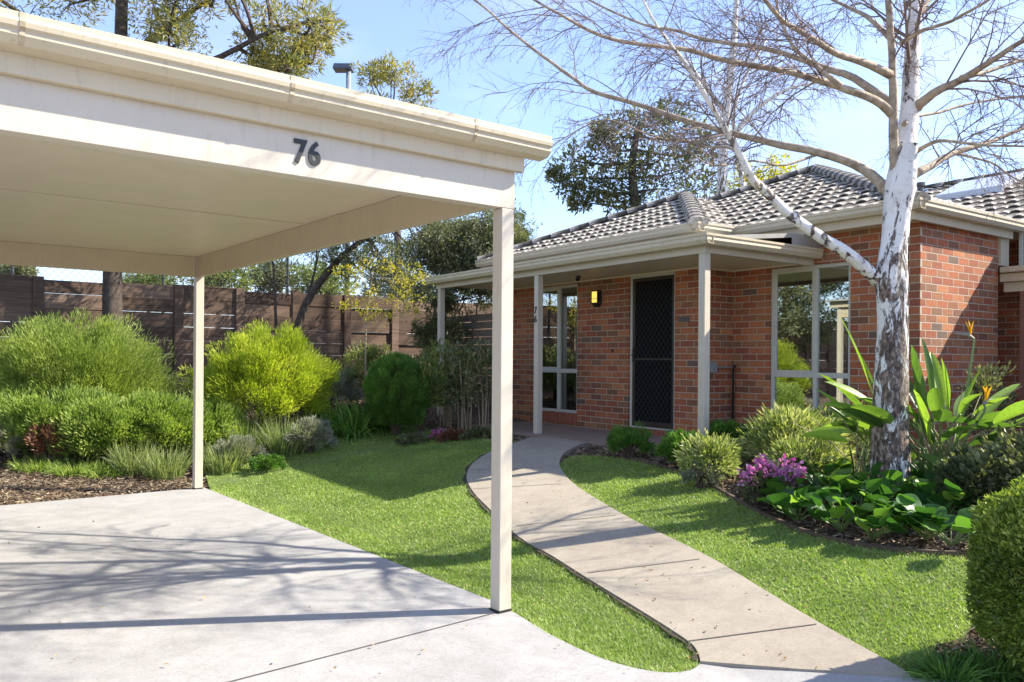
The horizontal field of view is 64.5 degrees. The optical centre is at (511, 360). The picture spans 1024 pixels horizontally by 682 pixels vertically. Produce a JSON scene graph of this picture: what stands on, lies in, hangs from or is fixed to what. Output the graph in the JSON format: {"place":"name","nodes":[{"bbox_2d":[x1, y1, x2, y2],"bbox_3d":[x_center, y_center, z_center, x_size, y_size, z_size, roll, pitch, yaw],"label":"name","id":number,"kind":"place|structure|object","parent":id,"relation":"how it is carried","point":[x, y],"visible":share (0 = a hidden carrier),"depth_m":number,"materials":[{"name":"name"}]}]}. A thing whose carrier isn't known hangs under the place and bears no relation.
{"place":"outdoors","nodes":[
{"label":"outdoors","id":0,"kind":"place"},
{"bbox_2d":[206,425,700,672],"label":"lawn left side","id":1,"kind":"structure","parent":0,"point":[408,536],"depth_m":7.17,"materials":[{"name":"plant"}]},
{"bbox_2d":[190,434,253,474],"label":"strappy grass","id":2,"kind":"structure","parent":1,"relation":"on","point":[214,465],"depth_m":10.30,"materials":[{"name":"plant"}]},
{"bbox_2d":[204,433,268,461],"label":"grey shrub","id":3,"kind":"object","parent":1,"relation":"on","point":[259,449],"visible":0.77,"depth_m":10.61,"materials":[{"name":"plant"}]},
{"bbox_2d":[213,412,286,455],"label":"strappy grass","id":4,"kind":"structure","parent":1,"relation":"on","point":[256,436],"depth_m":11.06,"materials":[{"name":"plant"}]},
{"bbox_2d":[248,453,288,471],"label":"green shrub","id":5,"kind":"object","parent":1,"relation":"on","point":[269,461],"visible":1,"depth_m":10.25,"materials":[{"name":"green plant"}]},
{"bbox_2d":[247,411,319,456],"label":"strappy grass","id":6,"kind":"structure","parent":1,"relation":"on","point":[277,444],"depth_m":10.94,"materials":[{"name":"plant"}]},
{"bbox_2d":[282,415,338,453],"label":"grey shrub","id":7,"kind":"object","parent":1,"relation":"on","point":[326,436],"visible":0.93,"depth_m":11.01,"materials":[{"name":"plant"}]},
{"bbox_2d":[292,391,362,431],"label":"agapanthus clump","id":8,"kind":"object","parent":1,"relation":"on","point":[324,416],"visible":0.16,"depth_m":12.08,"materials":[{"name":"green plant"}]},
{"bbox_2d":[320,394,382,444],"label":"agapanthus clump","id":9,"kind":"object","parent":1,"relation":"on","point":[362,428],"visible":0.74,"depth_m":11.80,"materials":[{"name":"green plant"}]},
{"bbox_2d":[339,396,402,436],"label":"agapanthus clump","id":10,"kind":"object","parent":1,"relation":"on","point":[385,427],"visible":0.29,"depth_m":12.07,"materials":[{"name":"green plant"}]},
{"bbox_2d":[394,431,434,446],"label":"ground plant","id":11,"kind":"object","parent":1,"relation":"on","point":[412,438],"visible":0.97,"depth_m":11.21,"materials":[{"name":"green plant"}]},
{"bbox_2d":[398,356,449,431],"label":"loose shrub","id":12,"kind":"object","parent":1,"relation":"on","point":[437,387],"visible":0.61,"depth_m":11.83,"materials":[{"name":"green plant"}]},
{"bbox_2d":[436,427,472,442],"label":"ground plant","id":13,"kind":"object","parent":1,"relation":"on","point":[451,433],"visible":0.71,"depth_m":11.15,"materials":[{"name":"red plant"}]},
{"bbox_2d":[458,425,491,440],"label":"ground plant","id":14,"kind":"object","parent":1,"relation":"on","point":[482,432],"visible":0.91,"depth_m":11.14,"materials":[{"name":"green plant"}]},
{"bbox_2d":[0,487,954,681],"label":"driveway","id":15,"kind":"structure","parent":0,"point":[69,567],"depth_m":4.80,"materials":[{"name":"concrete"}]},
{"bbox_2d":[0,7,552,613],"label":"carport","id":16,"kind":"object","parent":15,"relation":"on","point":[118,153],"visible":1,"depth_m":4.66,"materials":[{"name":"beige paint"}]},
{"bbox_2d":[228,612,496,681],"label":"driveway joint","id":17,"kind":"object","parent":15,"relation":"on","point":[356,648],"visible":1,"depth_m":4.18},
{"bbox_2d":[7,429,964,673],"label":"leaf litter","id":18,"kind":"object","parent":15,"relation":"on","point":[785,658],"visible":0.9,"depth_m":5.46,"materials":[{"name":"plant"}]},
{"bbox_2d":[0,367,1021,681],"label":"ground","id":19,"kind":"structure","parent":0,"point":[476,419],"depth_m":9.60,"materials":[{"name":"brown soil"}]},
{"bbox_2d":[0,423,24,457],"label":"grey shrub","id":20,"kind":"object","parent":19,"relation":"on","point":[7,446],"visible":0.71,"depth_m":10.12,"materials":[{"name":"plant"}]},
{"bbox_2d":[0,264,41,276],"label":"tree","id":21,"kind":"object","parent":19,"relation":"on","point":[5,268],"visible":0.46,"depth_m":24.47,"materials":[{"name":"green plant"}]},
{"bbox_2d":[0,380,118,456],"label":"shrub","id":22,"kind":"object","parent":19,"relation":"on","point":[36,408],"visible":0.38,"depth_m":10.26,"materials":[{"name":"plant"}]},
{"bbox_2d":[41,456,106,478],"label":"grass clump","id":23,"kind":"object","parent":19,"relation":"on","point":[59,469],"visible":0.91,"depth_m":9.85,"materials":[{"name":"plant"}]},
{"bbox_2d":[98,437,174,477],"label":"strappy grass","id":24,"kind":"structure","parent":19,"relation":"on","point":[125,457],"depth_m":9.97,"materials":[{"name":"plant"}]},
{"bbox_2d":[122,273,182,284],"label":"tree","id":25,"kind":"object","parent":19,"relation":"on","point":[150,277],"visible":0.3,"depth_m":23.69,"materials":[{"name":"green plant"}]},
{"bbox_2d":[89,387,220,455],"bbox_3d":[-4.751,0.841,10.855,1.838,0.998,1.459,0,0,-38],"label":"shrub","id":26,"kind":"object","parent":19,"relation":"on","point":[160,404],"visible":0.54,"depth_m":10.61,"materials":[{"name":"plant"}]},
{"bbox_2d":[130,441,192,480],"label":"strappy grass","id":27,"kind":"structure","parent":19,"relation":"on","point":[158,469],"depth_m":9.93,"materials":[{"name":"plant"}]},
{"bbox_2d":[0,0,353,390],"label":"gum tree","id":28,"kind":"object","parent":19,"relation":"on","point":[112,299],"visible":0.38,"depth_m":13.13,"materials":[{"name":"green plant"}]},
{"bbox_2d":[160,373,203,399],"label":"back shrub","id":29,"kind":"object","parent":19,"relation":"on","point":[188,393],"visible":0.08,"depth_m":13.27,"materials":[{"name":"green plant"}]},
{"bbox_2d":[165,264,261,314],"bbox_3d":[-8.476,-1.322,22.958,2.158,3.816,2.904,0,0,-60],"label":"tree","id":30,"kind":"object","parent":19,"relation":"on","point":[230,279],"visible":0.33,"depth_m":22.79,"materials":[{"name":"green plant"}]},
{"bbox_2d":[0,241,474,321],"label":"trees","id":31,"kind":"object","parent":19,"relation":"on","point":[11,268],"visible":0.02,"depth_m":17.77,"materials":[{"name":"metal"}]},
{"bbox_2d":[0,274,492,396],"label":"timber fence","id":32,"kind":"object","parent":19,"relation":"on","point":[27,296],"visible":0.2,"depth_m":14.93,"materials":[{"name":"wood"}]},
{"bbox_2d":[0,398,529,505],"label":"bark mulch","id":33,"kind":"object","parent":19,"relation":"on","point":[57,490],"visible":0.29,"depth_m":9.55,"materials":[{"name":"wood"}]},
{"bbox_2d":[0,379,46,450],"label":"shrub","id":34,"kind":"object","parent":33,"relation":"on","point":[14,395],"visible":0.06,"depth_m":10.69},
{"bbox_2d":[6,450,73,473],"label":"grass clump","id":35,"kind":"object","parent":33,"relation":"on","point":[30,465],"visible":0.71,"depth_m":9.90,"materials":[{"name":"plant"}]},
{"bbox_2d":[23,420,69,463],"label":"dead shrub","id":36,"kind":"object","parent":33,"relation":"on","point":[34,440],"visible":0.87,"depth_m":10.07,"materials":[{"name":"red plant"}]},
{"bbox_2d":[0,306,187,401],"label":"feathery shrub","id":37,"kind":"object","parent":33,"relation":"on","point":[103,348],"visible":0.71,"depth_m":11.37,"materials":[{"name":"plant"}]},
{"bbox_2d":[74,454,132,480],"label":"grass clump","id":38,"kind":"object","parent":33,"relation":"on","point":[91,474],"visible":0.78,"depth_m":9.82,"materials":[{"name":"plant"}]},
{"bbox_2d":[46,386,170,462],"bbox_3d":[-5.215,0.833,10.614,1.597,0.989,1.351,0,0,-38],"label":"shrub","id":39,"kind":"object","parent":33,"relation":"on","point":[72,423],"visible":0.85,"depth_m":10.23,"materials":[{"name":"plant"}]},
{"bbox_2d":[159,389,257,455],"bbox_3d":[-4.270,0.877,11.295,1.474,0.986,1.385,0,0,27],"label":"shrub","id":40,"kind":"object","parent":33,"relation":"on","point":[220,414],"visible":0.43,"depth_m":11.04,"materials":[{"name":"plant"}]},
{"bbox_2d":[177,318,342,430],"bbox_3d":[-3.693,0.236,12.145,2.121,1.807,2.291,0,0,21],"label":"lime shrub","id":41,"kind":"object","parent":33,"relation":"on","point":[263,356],"visible":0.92,"depth_m":11.72,"materials":[{"name":"green plant"}]},
{"bbox_2d":[338,340,391,397],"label":"back shrub","id":42,"kind":"object","parent":33,"relation":"on","point":[372,351],"visible":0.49,"depth_m":13.87,"materials":[{"name":"green plant"}]},
{"bbox_2d":[361,351,432,434],"bbox_3d":[-1.683,0.470,11.905,1.110,1.272,1.067,0,0,-38],"label":"rounded bush","id":43,"kind":"object","parent":33,"relation":"on","point":[383,385],"visible":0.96,"depth_m":11.62,"materials":[{"name":"green plant"}]},
{"bbox_2d":[240,255,302,293],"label":"tree","id":44,"kind":"object","parent":19,"relation":"on","point":[268,275],"visible":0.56,"depth_m":24.69,"materials":[{"name":"green plant"}]},
{"bbox_2d":[289,252,362,343],"bbox_3d":[-5.388,-1.317,23.967,2.359,3.849,2.328,0,0,-38],"label":"tree","id":45,"kind":"object","parent":19,"relation":"on","point":[306,274],"visible":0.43,"depth_m":23.69,"materials":[{"name":"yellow plant"}]},
{"bbox_2d":[296,367,363,409],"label":"back shrub","id":46,"kind":"object","parent":19,"relation":"on","point":[352,393],"visible":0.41,"depth_m":13.54,"materials":[{"name":"plant"}]},
{"bbox_2d":[333,63,354,293],"bbox_3d":[-5.212,-4.271,25.025,0.610,9.659,0.450,0,0,0],"label":"flood light pole","id":47,"kind":"object","parent":19,"relation":"on","point":[347,69],"visible":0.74,"depth_m":24.93,"materials":[{"name":"metal"}]},
{"bbox_2d":[271,223,465,377],"bbox_3d":[-2.782,-1.890,14.785,3.932,5.384,2.585,0,0,-3],"label":"leaning tree","id":48,"kind":"object","parent":19,"relation":"on","point":[354,248],"visible":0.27,"depth_m":14.68,"materials":[{"name":"green plant"}]},
{"bbox_2d":[327,252,433,403],"bbox_3d":[-2.149,-0.446,13.593,1.786,2.741,1.031,0,0,-4],"label":"golden tree","id":49,"kind":"object","parent":19,"relation":"on","point":[392,294],"visible":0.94,"depth_m":13.54,"materials":[{"name":"yellow plant"}]},
{"bbox_2d":[349,49,439,333],"bbox_3d":[-2.989,-3.799,20.818,2.611,8.848,3.145,0,0,-38],"label":"pale tree","id":50,"kind":"object","parent":19,"relation":"on","point":[380,75],"visible":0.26,"depth_m":20.99,"materials":[{"name":"green plant"}]},
{"bbox_2d":[352,260,437,333],"bbox_3d":[-3.048,-1.202,22.857,2.867,3.651,2.704,0,0,0],"label":"tree","id":51,"kind":"object","parent":19,"relation":"on","point":[381,282],"visible":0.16,"depth_m":22.54,"materials":[{"name":"green plant"}]},
{"bbox_2d":[414,338,470,395],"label":"back shrub","id":52,"kind":"object","parent":19,"relation":"on","point":[429,348],"visible":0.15,"depth_m":14.05,"materials":[{"name":"green plant"}]},
{"bbox_2d":[420,334,467,427],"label":"cane shrub","id":53,"kind":"object","parent":19,"relation":"on","point":[436,354],"visible":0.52,"depth_m":12.24,"materials":[{"name":"green plant"}]},
{"bbox_2d":[434,313,491,406],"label":"side gate","id":54,"kind":"structure","parent":19,"relation":"on","point":[473,325],"depth_m":15.33,"materials":[{"name":"wood"}]},
{"bbox_2d":[441,333,491,429],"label":"cane shrub","id":55,"kind":"object","parent":19,"relation":"on","point":[468,348],"visible":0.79,"depth_m":11.92,"materials":[{"name":"green plant"}]},
{"bbox_2d":[402,199,542,389],"bbox_3d":[-0.878,-1.223,15.637,2.730,4.063,2.999,0,0,-38],"label":"weeping tree","id":56,"kind":"object","parent":19,"relation":"on","point":[476,241],"visible":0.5,"depth_m":15.14,"materials":[{"name":"green plant"}]},
{"bbox_2d":[462,336,514,427],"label":"cane shrub","id":57,"kind":"object","parent":19,"relation":"on","point":[487,353],"visible":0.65,"depth_m":11.77,"materials":[{"name":"green plant"}]},
{"bbox_2d":[543,93,719,215],"bbox_3d":[3.328,-3.279,22.093,5.043,7.896,2.246,0,0,3],"label":"round crowned tree","id":58,"kind":"object","parent":19,"relation":"on","point":[627,168],"visible":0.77,"depth_m":21.83,"materials":[{"name":"green plant"}]},
{"bbox_2d":[403,0,1023,500],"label":"birch tree","id":59,"kind":"object","parent":19,"relation":"on","point":[887,276],"visible":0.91,"depth_m":6.45,"materials":[{"name":"white plant"}]},
{"bbox_2d":[424,164,1023,459],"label":"brick house","id":60,"kind":"structure","parent":19,"relation":"on","point":[735,304],"depth_m":10.83,"materials":[{"name":"red brick"},{"name":"roof tile"},{"name":"paint"}]},
{"bbox_2d":[542,284,577,423],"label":"window","id":61,"kind":"structure","parent":60,"relation":"in","point":[559,373],"depth_m":12.97,"materials":[{"name":"glass"}]},
{"bbox_2d":[591,290,601,306],"bbox_3d":[1.260,-0.929,12.140,0.090,0.245,0.150,0,0,-35],"label":"wall lamp","id":62,"kind":"object","parent":60,"relation":"attached to","point":[596,298],"visible":1,"depth_m":12.10,"materials":[{"name":"glass"}]},
{"bbox_2d":[630,271,674,435],"bbox_3d":[1.960,-0.086,11.299,0.125,2.250,0.890,0,0,-35],"label":"door","id":63,"kind":"structure","parent":60,"relation":"in","point":[652,296],"depth_m":11.32,"materials":[{"name":"paint"}]},
{"bbox_2d":[771,262,850,443],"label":"window","id":64,"kind":"structure","parent":60,"relation":"in","point":[810,339],"depth_m":11.24,"materials":[{"name":"glass"}]},
{"bbox_2d":[1018,232,1023,265],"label":"clerestory window","id":65,"kind":"structure","parent":60,"relation":"in","point":[1021,235],"depth_m":10.03,"materials":[{"name":"paint"}]},
{"bbox_2d":[605,0,864,194],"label":"bare birch","id":66,"kind":"object","parent":19,"relation":"on","point":[741,124],"visible":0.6,"depth_m":17.44,"materials":[{"name":"white plant"}]},
{"bbox_2d":[727,152,799,190],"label":"yellow tree","id":67,"kind":"object","parent":19,"relation":"on","point":[773,173],"visible":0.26,"depth_m":26.79,"materials":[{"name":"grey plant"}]},
{"bbox_2d":[560,444,984,557],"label":"bark mulch","id":68,"kind":"object","parent":19,"relation":"on","point":[898,541],"visible":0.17,"depth_m":6.08,"materials":[{"name":"wood"}]},
{"bbox_2d":[605,420,656,458],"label":"herb bush","id":69,"kind":"object","parent":68,"relation":"on","point":[625,439],"visible":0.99,"depth_m":8.92,"materials":[{"name":"green plant"}]},
{"bbox_2d":[653,428,699,469],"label":"garden shrub","id":70,"kind":"object","parent":68,"relation":"on","point":[667,445],"visible":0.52,"depth_m":8.15,"materials":[{"name":"green plant"}]},
{"bbox_2d":[678,459,722,488],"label":"flower plant","id":71,"kind":"object","parent":68,"relation":"on","point":[687,475],"visible":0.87,"depth_m":7.38,"materials":[{"name":"plant"}]},
{"bbox_2d":[673,430,742,483],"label":"garden shrub","id":72,"kind":"object","parent":68,"relation":"on","point":[716,449],"visible":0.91,"depth_m":7.47,"materials":[{"name":"green plant"}]},
{"bbox_2d":[696,417,749,449],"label":"garden shrub","id":73,"kind":"object","parent":68,"relation":"on","point":[719,427],"visible":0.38,"depth_m":8.76,"materials":[{"name":"green plant"}]},
{"bbox_2d":[736,453,807,505],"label":"azalea","id":74,"kind":"object","parent":68,"relation":"on","point":[753,480],"visible":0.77,"depth_m":6.59,"materials":[{"name":"purple plant"}]},
{"bbox_2d":[756,466,821,493],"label":"bergenia","id":75,"kind":"object","parent":68,"relation":"on","point":[774,485],"visible":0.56,"depth_m":6.42,"materials":[{"name":"green plant"}]},
{"bbox_2d":[731,400,852,460],"bbox_3d":[2.787,0.745,8.215,1.167,0.720,1.146,0,0,-38],"label":"garden shrub","id":76,"kind":"object","parent":68,"relation":"on","point":[773,424],"visible":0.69,"depth_m":8.04,"materials":[{"name":"green plant"}]},
{"bbox_2d":[756,484,831,521],"bbox_3d":[2.146,1.069,6.180,0.487,0.325,0.544,0,0,-14],"label":"bergenia","id":77,"kind":"object","parent":68,"relation":"on","point":[785,501],"visible":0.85,"depth_m":6.08,"materials":[{"name":"green plant"}]},
{"bbox_2d":[752,425,868,477],"bbox_3d":[2.682,0.847,7.363,1.102,0.577,0.949,0,0,-38],"label":"garden shrub","id":78,"kind":"object","parent":68,"relation":"on","point":[811,449],"visible":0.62,"depth_m":7.21,"materials":[{"name":"green plant"}]},
{"bbox_2d":[788,456,853,477],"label":"bergenia","id":79,"kind":"object","parent":68,"relation":"on","point":[831,467],"visible":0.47,"depth_m":6.97,"materials":[{"name":"green plant"}]},
{"bbox_2d":[786,469,864,504],"bbox_3d":[2.430,1.024,6.497,0.522,0.307,0.691,0,0,-24],"label":"bergenia","id":80,"kind":"object","parent":68,"relation":"on","point":[839,479],"visible":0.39,"depth_m":6.37,"materials":[{"name":"green plant"}]},
{"bbox_2d":[798,487,875,531],"bbox_3d":[2.390,1.087,5.870,0.588,0.308,0.499,0,0,-3],"label":"bergenia","id":81,"kind":"object","parent":68,"relation":"on","point":[817,509],"visible":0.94,"depth_m":5.81,"materials":[{"name":"green plant"}]},
{"bbox_2d":[814,462,882,501],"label":"bergenia","id":82,"kind":"object","parent":68,"relation":"on","point":[862,475],"visible":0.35,"depth_m":6.59,"materials":[{"name":"green plant"}]},
{"bbox_2d":[816,477,900,510],"bbox_3d":[2.644,1.020,6.200,0.588,0.341,0.569,0,0,28],"label":"bergenia","id":83,"kind":"object","parent":68,"relation":"on","point":[872,485],"visible":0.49,"depth_m":6.10,"materials":[{"name":"green plant"}]},
{"bbox_2d":[832,496,910,540],"bbox_3d":[2.462,1.103,5.585,0.526,0.287,0.542,0,0,29],"label":"bergenia","id":84,"kind":"object","parent":68,"relation":"on","point":[882,518],"visible":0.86,"depth_m":5.51,"materials":[{"name":"green plant"}]},
{"bbox_2d":[842,472,910,500],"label":"bergenia","id":85,"kind":"object","parent":68,"relation":"on","point":[855,486],"visible":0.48,"depth_m":6.32,"materials":[{"name":"green plant"}]},
{"bbox_2d":[854,489,924,515],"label":"bergenia","id":86,"kind":"object","parent":68,"relation":"on","point":[873,499],"visible":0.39,"depth_m":5.68,"materials":[{"name":"green plant"}]},
{"bbox_2d":[793,317,1021,478],"bbox_3d":[3.230,0.345,6.819,1.750,1.488,0.994,0,0,8],"label":"strelitzia","id":87,"kind":"object","parent":68,"relation":"on","point":[826,435],"visible":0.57,"depth_m":6.90,"materials":[{"name":"green plant"}]},
{"bbox_2d":[878,469,936,494],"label":"bergenia","id":88,"kind":"object","parent":68,"relation":"on","point":[892,476],"visible":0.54,"depth_m":6.17,"materials":[{"name":"green plant"}]},
{"bbox_2d":[878,499,954,539],"bbox_3d":[2.773,1.088,5.542,0.520,0.270,0.599,0,0,14],"label":"bergenia","id":89,"kind":"object","parent":68,"relation":"on","point":[937,512],"visible":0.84,"depth_m":5.39,"materials":[{"name":"green plant"}]},
{"bbox_2d":[811,321,1023,492],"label":"strelitzia","id":90,"kind":"object","parent":68,"relation":"on","point":[936,398],"visible":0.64,"depth_m":6.53,"materials":[{"name":"green plant"}]},
{"bbox_2d":[911,452,925,478],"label":"bergenia","id":91,"kind":"object","parent":68,"relation":"on","point":[918,473],"visible":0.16,"depth_m":6.47,"materials":[{"name":"green plant"}]},
{"bbox_2d":[896,493,980,546],"bbox_3d":[2.877,1.070,5.379,0.630,0.317,0.608,0,0,-38],"label":"bergenia","id":92,"kind":"object","parent":68,"relation":"on","point":[961,525],"visible":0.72,"depth_m":5.36,"materials":[{"name":"green plant"}]},
{"bbox_2d":[909,472,986,514],"bbox_3d":[3.168,0.992,5.949,0.585,0.317,0.489,0,0,-38],"label":"bergenia","id":93,"kind":"object","parent":68,"relation":"on","point":[954,494],"visible":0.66,"depth_m":5.85,"materials":[{"name":"green plant"}]},
{"bbox_2d":[948,493,986,514],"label":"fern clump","id":94,"kind":"object","parent":68,"relation":"on","point":[964,505],"visible":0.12,"depth_m":5.88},
{"bbox_2d":[930,444,1017,505],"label":"garden shrub","id":95,"kind":"object","parent":68,"relation":"on","point":[962,469],"visible":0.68,"depth_m":5.90,"materials":[{"name":"green plant"}]},
{"bbox_2d":[952,360,1023,446],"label":"garden shrub","id":96,"kind":"object","parent":68,"relation":"on","point":[977,388],"visible":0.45,"depth_m":8.26,"materials":[{"name":"green plant"}]},
{"bbox_2d":[814,400,869,454],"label":"garden shrub","id":97,"kind":"object","parent":19,"relation":"on","point":[830,413],"visible":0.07,"depth_m":8.66,"materials":[{"name":"green plant"}]},
{"bbox_2d":[891,628,1014,681],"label":"liriope clump","id":98,"kind":"object","parent":19,"relation":"on","point":[929,666],"visible":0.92,"depth_m":3.70,"materials":[{"name":"green plant"}]},
{"bbox_2d":[906,581,1023,681],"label":"bark mulch","id":99,"kind":"object","parent":19,"relation":"on","point":[973,633],"visible":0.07,"depth_m":4.00,"materials":[{"name":"wood"}]},
{"bbox_2d":[964,474,1023,672],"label":"clipped hedge","id":100,"kind":"object","parent":99,"relation":"on","point":[998,562],"visible":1,"depth_m":3.60,"materials":[{"name":"green plant"}]},
{"bbox_2d":[941,633,1023,681],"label":"liriope clump","id":101,"kind":"object","parent":19,"relation":"on","point":[1007,667],"visible":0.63,"depth_m":3.69,"materials":[{"name":"green plant"}]},
{"bbox_2d":[974,418,1023,494],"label":"garden shrub","id":102,"kind":"object","parent":19,"relation":"on","point":[1011,446],"visible":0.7,"depth_m":5.95,"materials":[{"name":"green plant"}]},
{"bbox_2d":[0,0,1023,356],"label":"sky","id":103,"kind":"structure","parent":0,"point":[858,133],"materials":[{"name":"blue"}]},
{"bbox_2d":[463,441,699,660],"bbox_3d":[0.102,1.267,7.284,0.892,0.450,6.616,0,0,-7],"label":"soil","id":104,"kind":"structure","parent":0,"point":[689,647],"depth_m":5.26,"materials":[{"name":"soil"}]},
{"bbox_2d":[466,437,909,676],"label":"path","id":105,"kind":"structure","parent":0,"point":[685,594],"depth_m":5.22,"materials":[{"name":"concrete"}]},
{"bbox_2d":[688,623,815,640],"bbox_3d":[1.277,1.440,4.312,0.699,0.080,0.009,0,0,-4],"label":"path joint","id":106,"kind":"object","parent":105,"relation":"on","point":[751,632],"visible":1,"depth_m":4.31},
{"bbox_2d":[559,454,976,670],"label":"lawn right side","id":107,"kind":"structure","parent":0,"point":[966,632],"depth_m":5.13,"materials":[{"name":"plant"}]},
{"bbox_2d":[631,458,960,556],"bbox_3d":[1.920,1.182,6.926,0.427,0.244,3.999,0,0,-22],"label":"bed edging","id":108,"kind":"object","parent":107,"relation":"on","point":[825,536],"visible":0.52,"depth_m":5.76,"materials":[{"name":"wood"}]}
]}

